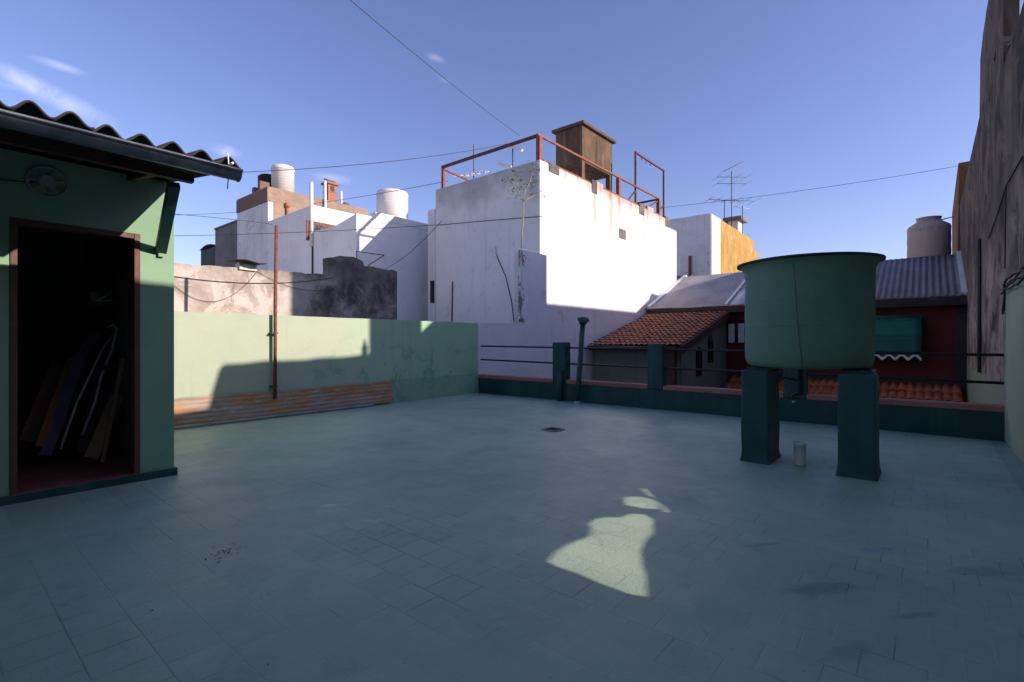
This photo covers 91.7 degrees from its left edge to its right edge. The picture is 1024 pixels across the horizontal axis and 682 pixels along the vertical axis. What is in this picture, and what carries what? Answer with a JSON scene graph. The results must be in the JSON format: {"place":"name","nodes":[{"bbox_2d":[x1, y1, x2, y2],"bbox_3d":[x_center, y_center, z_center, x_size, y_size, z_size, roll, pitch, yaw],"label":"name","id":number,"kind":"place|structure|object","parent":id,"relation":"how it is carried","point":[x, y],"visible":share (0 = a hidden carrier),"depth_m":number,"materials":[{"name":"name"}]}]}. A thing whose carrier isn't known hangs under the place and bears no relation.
{"place":"outdoors","nodes":[
{"label":"outdoors","id":0,"kind":"place"},
{"bbox_2d":[200,244,214,265],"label":"metal shed","id":1,"kind":"structure","parent":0,"point":[207,254],"depth_m":24.31,"materials":[{"name":"metal"}]},
{"bbox_2d":[174,256,396,319],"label":"weathered wall","id":2,"kind":"structure","parent":0,"point":[345,287],"depth_m":10.24,"materials":[{"name":"paint"}]},
{"bbox_2d":[235,263,256,270],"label":"loose block","id":3,"kind":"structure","parent":2,"relation":"on","point":[245,266],"depth_m":9.48,"materials":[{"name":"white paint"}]},
{"bbox_2d":[227,259,266,264],"bbox_3d":[-5.077,-1.505,9.518,0.501,0.079,0.526,0,0,40],"label":"roof offcut","id":4,"kind":"object","parent":3,"relation":"on","point":[246,261],"visible":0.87,"depth_m":9.44,"materials":[{"name":"grey metal"}]},
{"bbox_2d":[0,393,1023,681],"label":"floor","id":5,"kind":"structure","parent":0,"point":[478,537],"depth_m":2.87,"materials":[{"name":"paint"}]},
{"bbox_2d":[0,100,242,505],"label":"shed","id":6,"kind":"structure","parent":5,"relation":"on","point":[85,209],"depth_m":4.45,"materials":[{"name":"paint"}]},
{"bbox_2d":[19,360,64,442],"bbox_3d":[-4.764,0.596,5.059,0.113,0.796,0.556,0,0,-15],"label":"plank","id":7,"kind":"object","parent":6,"relation":"in","point":[36,417],"visible":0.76,"depth_m":5.03,"materials":[{"name":"brown wood"}]},
{"bbox_2d":[35,357,72,446],"bbox_3d":[-4.395,0.569,4.799,0.069,0.808,0.614,0,0,-19],"label":"plank","id":8,"kind":"object","parent":6,"relation":"in","point":[43,435],"visible":0.8,"depth_m":4.73,"materials":[{"name":"brown wood"}]},
{"bbox_2d":[39,331,100,456],"bbox_3d":[-4.309,0.475,4.827,0.151,1.165,0.690,0,0,-6],"label":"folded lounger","id":9,"kind":"object","parent":6,"relation":"in","point":[60,414],"visible":0.98,"depth_m":4.83,"materials":[{"name":"fabric"}]},
{"bbox_2d":[59,322,100,441],"bbox_3d":[-4.495,0.397,5.186,0.063,1.209,0.616,0,0,-12],"label":"plank","id":10,"kind":"object","parent":6,"relation":"in","point":[83,373],"visible":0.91,"depth_m":5.14,"materials":[{"name":"brown wood"}]},
{"bbox_2d":[59,324,118,448],"bbox_3d":[-4.224,0.420,4.957,0.146,1.201,0.596,0,0,5],"label":"folding chair","id":11,"kind":"object","parent":6,"relation":"in","point":[104,367],"visible":1,"depth_m":5.00,"materials":[{"name":"metal"}]},
{"bbox_2d":[76,319,115,452],"bbox_3d":[-4.252,0.434,5.126,0.081,1.348,0.588,0,0,-10],"label":"plank","id":12,"kind":"object","parent":6,"relation":"in","point":[84,441],"visible":0.58,"depth_m":5.06,"materials":[{"name":"brown wood"}]},
{"bbox_2d":[80,291,111,305],"bbox_3d":[-4.572,-0.489,5.537,0.382,0.186,0.308,0,0,40],"label":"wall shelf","id":13,"kind":"object","parent":6,"relation":"attached to","point":[95,304],"depth_m":5.41,"materials":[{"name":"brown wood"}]},
{"bbox_2d":[89,291,100,302],"bbox_3d":[-4.600,-0.481,5.490,0.100,0.129,0.100,0,0,40],"label":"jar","id":14,"kind":"object","parent":13,"relation":"on","point":[94,296],"visible":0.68,"depth_m":5.45,"materials":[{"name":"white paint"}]},
{"bbox_2d":[84,392,123,458],"bbox_3d":[-3.950,0.814,4.825,0.089,0.604,0.427,0,0,-5],"label":"plank","id":15,"kind":"object","parent":6,"relation":"in","point":[94,448],"visible":0.93,"depth_m":4.77,"materials":[{"name":"brown wood"}]},
{"bbox_2d":[100,358,124,461],"bbox_3d":[-3.862,0.658,4.812,0.032,0.982,0.239,0,0,11],"label":"plank","id":16,"kind":"object","parent":6,"relation":"in","point":[112,412],"visible":1,"depth_m":4.80,"materials":[{"name":"brown wood"}]},
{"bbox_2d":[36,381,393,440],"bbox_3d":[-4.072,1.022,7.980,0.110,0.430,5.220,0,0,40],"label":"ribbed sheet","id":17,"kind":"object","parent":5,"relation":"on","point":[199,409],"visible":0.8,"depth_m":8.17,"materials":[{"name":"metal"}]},
{"bbox_2d":[174,404,373,429],"bbox_3d":[-4.142,1.221,7.700,0.071,0.044,4.701,0,0,40],"label":"plastic pipe","id":18,"kind":"object","parent":5,"relation":"on","point":[254,418],"visible":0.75,"depth_m":7.93,"materials":[{"name":"plastic"}]},
{"bbox_2d":[174,311,477,404],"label":"perimeter wall","id":19,"kind":"structure","parent":5,"relation":"on","point":[232,353],"depth_m":8.88,"materials":[{"name":"green paint"}]},
{"bbox_2d":[269,225,277,398],"bbox_3d":[-3.923,-0.475,8.194,0.105,2.850,0.111,0,0,40],"label":"steel pole","id":20,"kind":"object","parent":19,"relation":"attached to","point":[274,386],"visible":1,"depth_m":8.17,"materials":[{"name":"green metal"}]},
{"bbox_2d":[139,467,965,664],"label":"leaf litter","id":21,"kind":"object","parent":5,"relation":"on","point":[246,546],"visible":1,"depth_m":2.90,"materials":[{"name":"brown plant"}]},
{"bbox_2d":[541,427,564,431],"bbox_3d":[0.576,1.241,6.987,0.250,0.012,0.250,0,0,40],"label":"floor drain","id":22,"kind":"object","parent":5,"relation":"on","point":[553,429],"visible":1,"depth_m":6.96,"materials":[{"name":"grey metal"}]},
{"bbox_2d":[556,371,562,400],"bbox_3d":[0.991,0.940,10.381,0.129,0.641,0.121,0,0,40],"label":"stub pipe","id":23,"kind":"object","parent":5,"relation":"on","point":[559,386],"visible":0.82,"depth_m":10.33,"materials":[{"name":"green metal"}]},
{"bbox_2d":[574,316,588,403],"bbox_3d":[1.384,0.382,9.945,0.325,1.764,0.221,0,0,9],"label":"vent pipe","id":24,"kind":"object","parent":5,"relation":"on","point":[583,320],"visible":0.99,"depth_m":9.94,"materials":[{"name":"green metal"}]},
{"bbox_2d":[478,342,1004,441],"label":"parapet","id":25,"kind":"structure","parent":5,"relation":"on","point":[982,421],"depth_m":8.31,"materials":[{"name":"green paint"}]},
{"bbox_2d":[740,369,780,464],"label":"tank pillar","id":26,"kind":"structure","parent":5,"relation":"on","point":[760,423],"depth_m":5.12,"materials":[{"name":"green paint"}]},
{"bbox_2d":[793,441,806,465],"bbox_3d":[2.901,1.133,5.011,0.122,0.226,0.122,0,0,40],"label":"plastic pot","id":27,"kind":"object","parent":5,"relation":"on","point":[799,453],"visible":1,"depth_m":4.97,"materials":[{"name":"white plastic"}]},
{"bbox_2d":[835,373,881,481],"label":"tank pillar","id":28,"kind":"structure","parent":5,"relation":"on","point":[858,426],"depth_m":4.53,"materials":[{"name":"green paint"}]},
{"bbox_2d":[737,252,885,402],"bbox_3d":[3.069,-0.063,5.183,1.328,1.507,1.329,0,0,40],"label":"water tank","id":29,"kind":"object","parent":28,"relation":"on","point":[810,311],"visible":0.98,"depth_m":4.69,"materials":[{"name":"green paint"}]},
{"bbox_2d":[1006,271,1023,463],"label":"perimeter wall","id":30,"kind":"structure","parent":5,"relation":"on","point":[1015,368],"depth_m":5.51,"materials":[{"name":"green paint"}]},
{"bbox_2d":[1000,266,1023,313],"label":"cable","id":31,"kind":"object","parent":30,"relation":"attached to","point":[1013,280],"visible":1,"depth_m":5.62,"materials":[{"name":"black rubber"}]},
{"bbox_2d":[0,0,1023,265],"label":"sky","id":32,"kind":"structure","parent":0,"point":[807,94],"materials":[{"name":"blue"}]},
{"bbox_2d":[670,213,758,307],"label":"yellow building","id":33,"kind":"structure","parent":0,"point":[709,244],"depth_m":26.96,"materials":[{"name":"white paint"}]},
{"bbox_2d":[709,198,739,221],"bbox_3d":[12.265,-7.327,28.699,1.813,1.766,1.001,0,0,0],"label":"television antenna","id":34,"kind":"object","parent":33,"relation":"on","point":[724,206],"visible":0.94,"depth_m":28.68,"materials":[{"name":"grey metal"}]},
{"bbox_2d":[705,161,752,225],"bbox_3d":[13.418,-8.882,30.390,2.813,4.058,1.801,0,0,0],"label":"television antenna","id":35,"kind":"object","parent":33,"relation":"on","point":[731,183],"visible":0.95,"depth_m":30.37,"materials":[{"name":"grey metal"}]},
{"bbox_2d":[723,215,747,232],"bbox_3d":[14.530,-7.165,32.344,1.100,1.562,1.500,0,0,40],"label":"chimney","id":36,"kind":"object","parent":33,"relation":"on","point":[736,222],"visible":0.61,"depth_m":31.91,"materials":[{"name":"white paint"}]},
{"bbox_2d":[734,206,748,232],"bbox_3d":[14.586,-7.571,31.474,1.013,1.964,0.602,0,0,0],"label":"television antenna","id":37,"kind":"object","parent":33,"relation":"on","point":[742,216],"visible":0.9,"depth_m":31.45,"materials":[{"name":"white paint"}]},
{"bbox_2d":[647,251,967,401],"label":"red house","id":38,"kind":"structure","parent":0,"point":[931,288],"depth_m":14.86,"materials":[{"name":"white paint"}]},
{"bbox_2d":[727,322,744,343],"bbox_3d":[7.912,-0.288,17.456,0.700,0.760,0.058,0,0,40],"label":"window","id":39,"kind":"structure","parent":38,"relation":"in","point":[735,330],"depth_m":17.47,"materials":[{"name":"white glass"}]},
{"bbox_2d":[875,356,918,360],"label":"trim","id":40,"kind":"structure","parent":38,"relation":"in","point":[901,358],"depth_m":14.56,"materials":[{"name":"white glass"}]},
{"bbox_2d":[875,314,923,360],"bbox_3d":[10.948,-0.103,14.639,1.817,1.321,0.460,0,0,40],"label":"window awning","id":41,"kind":"object","parent":38,"relation":"attached to","point":[898,333],"depth_m":14.36,"materials":[{"name":"green fabric"}]},
{"bbox_2d":[907,215,953,257],"bbox_3d":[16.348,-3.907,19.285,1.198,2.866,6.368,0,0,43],"label":"water tank","id":42,"kind":"object","parent":38,"relation":"on","point":[927,236],"visible":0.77,"depth_m":16.98,"materials":[{"name":"beige plastic"}]},
{"bbox_2d":[671,166,955,206],"bbox_3d":[12.112,-6.551,21.498,11.192,0.314,0.016,0,0,27],"label":"overhead wire","id":43,"kind":"object","parent":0,"point":[822,187],"visible":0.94,"depth_m":20.98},
{"bbox_3d":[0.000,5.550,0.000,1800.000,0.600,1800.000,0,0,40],"label":"ground","id":44,"kind":"structure","parent":0,"visible":0},
{"bbox_2d":[214,220,236,266],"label":"grey house","id":45,"kind":"structure","parent":44,"relation":"on","point":[225,248],"depth_m":22.64,"materials":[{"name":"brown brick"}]},
{"bbox_2d":[236,186,367,269],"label":"brick house","id":46,"kind":"structure","parent":44,"relation":"on","point":[263,206],"depth_m":20.73,"materials":[{"name":"white paint"}]},
{"bbox_2d":[176,214,268,223],"bbox_3d":[-9.715,-4.477,19.250,0.018,0.736,7.255,0,0,26],"label":"overhead wire","id":47,"kind":"object","parent":46,"relation":"attached to","point":[221,218],"visible":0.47,"depth_m":17.84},
{"bbox_2d":[258,181,269,189],"bbox_3d":[-10.397,-6.400,20.816,0.240,0.500,0.400,0,0,40],"label":"roof vent","id":48,"kind":"object","parent":46,"relation":"on","point":[262,184],"visible":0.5,"depth_m":20.67,"materials":[{"name":"brown brick"}]},
{"bbox_2d":[258,173,270,186],"bbox_3d":[-10.889,-6.612,22.210,0.840,1.524,0.840,0,0,40],"label":"water tank","id":49,"kind":"object","parent":46,"relation":"on","point":[264,177],"visible":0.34,"depth_m":21.82,"materials":[{"name":"plastic"}]},
{"bbox_2d":[271,164,294,191],"bbox_3d":[-10.002,-6.767,21.712,0.966,1.834,0.966,0,0,40],"label":"water tank","id":50,"kind":"object","parent":46,"relation":"on","point":[283,179],"visible":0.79,"depth_m":21.32,"materials":[{"name":"white plastic"}]},
{"bbox_2d":[190,181,446,214],"bbox_3d":[-11.645,-6.520,23.357,22.107,1.780,0.018,0,0,32],"label":"overhead wire","id":51,"kind":"object","parent":46,"relation":"attached to","point":[337,200],"visible":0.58,"depth_m":19.95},
{"bbox_2d":[324,181,326,207],"bbox_3d":[-8.172,-5.935,21.749,0.120,2.170,0.120,0,0,40],"label":"flue pipe","id":52,"kind":"object","parent":46,"relation":"attached to","point":[325,194],"visible":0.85,"depth_m":21.70,"materials":[{"name":"white metal"}]},
{"bbox_2d":[321,178,339,201],"bbox_3d":[-8.167,-6.592,22.347,0.560,1.284,0.601,0,0,40],"label":"chimney","id":53,"kind":"object","parent":46,"relation":"on","point":[332,186],"visible":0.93,"depth_m":22.21,"materials":[{"name":"orange brick"}]},
{"bbox_2d":[340,191,342,203],"bbox_3d":[-7.725,-6.421,22.486,0.120,0.743,0.120,0,0,40],"label":"flue pipe","id":54,"kind":"object","parent":46,"relation":"attached to","point":[341,196],"visible":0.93,"depth_m":22.44,"materials":[{"name":"white metal"}]},
{"bbox_2d":[268,205,427,320],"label":"stepped house","id":55,"kind":"structure","parent":44,"relation":"on","point":[385,246],"depth_m":17.51,"materials":[{"name":"white paint"}]},
{"bbox_2d":[309,182,312,246],"bbox_3d":[-7.101,-4.498,17.604,0.130,2.296,0.130,0,0,40],"label":"flue pipe","id":56,"kind":"object","parent":55,"relation":"on","point":[310,213],"visible":1,"depth_m":17.57,"materials":[{"name":"white metal"}]},
{"bbox_2d":[376,188,407,218],"bbox_3d":[-5.127,-5.630,21.307,1.353,1.559,1.353,0,0,40],"label":"water tank","id":57,"kind":"object","parent":55,"relation":"on","point":[394,203],"visible":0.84,"depth_m":20.73,"materials":[{"name":"white plastic"}]},
{"bbox_2d":[428,160,675,392],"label":"white building","id":58,"kind":"structure","parent":44,"relation":"on","point":[599,256],"depth_m":15.58,"materials":[{"name":"paint"}]},
{"bbox_2d":[175,224,441,235],"bbox_3d":[-6.388,-3.199,14.450,8.912,0.128,0.014,0,0,7],"label":"overhead wire","id":59,"kind":"object","parent":58,"relation":"attached to","point":[299,232],"visible":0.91,"depth_m":14.42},
{"bbox_2d":[386,220,441,268],"bbox_3d":[-3.147,-2.678,14.599,0.014,1.046,3.797,0,0,-42],"label":"overhead wire","id":60,"kind":"object","parent":58,"relation":"attached to","point":[415,247],"visible":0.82,"depth_m":14.21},
{"bbox_2d":[430,281,433,302],"bbox_3d":[-2.717,-1.675,16.955,0.180,0.750,0.028,0,0,40],"label":"window","id":61,"kind":"structure","parent":58,"relation":"in","point":[431,282],"depth_m":16.94,"materials":[{"name":"black glass"}]},
{"bbox_2d":[454,144,491,178],"bbox_3d":[-1.483,-6.221,18.446,1.484,2.141,0.605,0,0,40],"label":"television antenna","id":62,"kind":"object","parent":58,"relation":"on","point":[473,173],"visible":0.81,"depth_m":18.38,"materials":[{"name":"metal"}]},
{"bbox_2d":[497,146,522,167],"bbox_3d":[-0.064,-6.124,17.794,1.130,1.948,0.111,0,0,40],"label":"television antenna","id":63,"kind":"object","parent":58,"relation":"on","point":[512,148],"visible":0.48,"depth_m":17.69,"materials":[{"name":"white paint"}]},
{"bbox_2d":[502,164,542,247],"bbox_3d":[0.308,-3.750,13.647,0.750,2.451,1.991,0,0,40],"label":"sapling","id":64,"kind":"object","parent":58,"relation":"on","point":[516,179],"visible":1,"depth_m":13.54,"materials":[{"name":"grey plant"}]},
{"bbox_2d":[441,133,660,215],"bbox_3d":[1.795,-5.525,18.691,4.335,0.794,8.350,0,0,40],"label":"roof railing","id":65,"kind":"object","parent":58,"relation":"on","point":[537,136],"visible":0.77,"depth_m":16.27,"materials":[{"name":"red metal"}]},
{"bbox_2d":[249,143,507,171],"bbox_3d":[-3.051,-5.542,14.500,10.674,3.711,0.016,0,0,-41],"label":"overhead wire","id":66,"kind":"object","parent":65,"relation":"attached to","point":[369,163],"visible":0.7,"depth_m":13.69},
{"bbox_2d":[350,0,519,135],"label":"overhead wire","id":67,"kind":"object","parent":65,"relation":"attached to","point":[425,62],"visible":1,"depth_m":11.20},
{"bbox_2d":[552,120,615,190],"bbox_3d":[2.829,-6.751,20.265,1.497,3.401,3.131,0,0,40],"label":"roof tank","id":68,"kind":"object","parent":58,"relation":"on","point":[586,140],"visible":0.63,"depth_m":19.74,"materials":[{"name":"concrete"}]},
{"bbox_2d":[629,151,664,216],"bbox_3d":[5.662,-6.504,21.341,0.162,2.708,4.022,0,0,40],"label":"clothesline frame","id":69,"kind":"object","parent":58,"relation":"on","point":[636,153],"visible":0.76,"depth_m":20.90,"materials":[{"name":"metal"}]},
{"bbox_2d":[587,311,729,387],"bbox_3d":[5.076,2.096,16.683,3.014,6.308,4.850,0,0,40],"label":"tiled annex","id":70,"kind":"object","parent":44,"relation":"on","point":[712,335],"visible":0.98,"depth_m":15.77,"materials":[{"name":"tile"}]},
{"bbox_2d":[696,347,701,375],"bbox_3d":[5.849,0.635,15.544,0.028,0.902,0.480,0,0,40],"label":"window","id":71,"kind":"structure","parent":70,"relation":"in","point":[698,353],"depth_m":15.53,"materials":[{"name":"black glass"}]},
{"bbox_2d":[708,335,712,361],"bbox_3d":[6.538,0.248,16.369,0.028,0.902,0.480,0,0,40],"label":"window","id":72,"kind":"structure","parent":70,"relation":"in","point":[710,339],"depth_m":16.32,"materials":[{"name":"black glass"}]},
{"bbox_2d":[952,161,969,253],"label":"ochre wall","id":73,"kind":"structure","parent":44,"relation":"on","point":[962,169],"depth_m":17.45,"materials":[{"name":"paint"}]},
{"bbox_2d":[959,0,1023,440],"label":"party wall","id":74,"kind":"structure","parent":44,"relation":"on","point":[991,228],"depth_m":7.97,"materials":[{"name":"grey concrete"}]}
]}

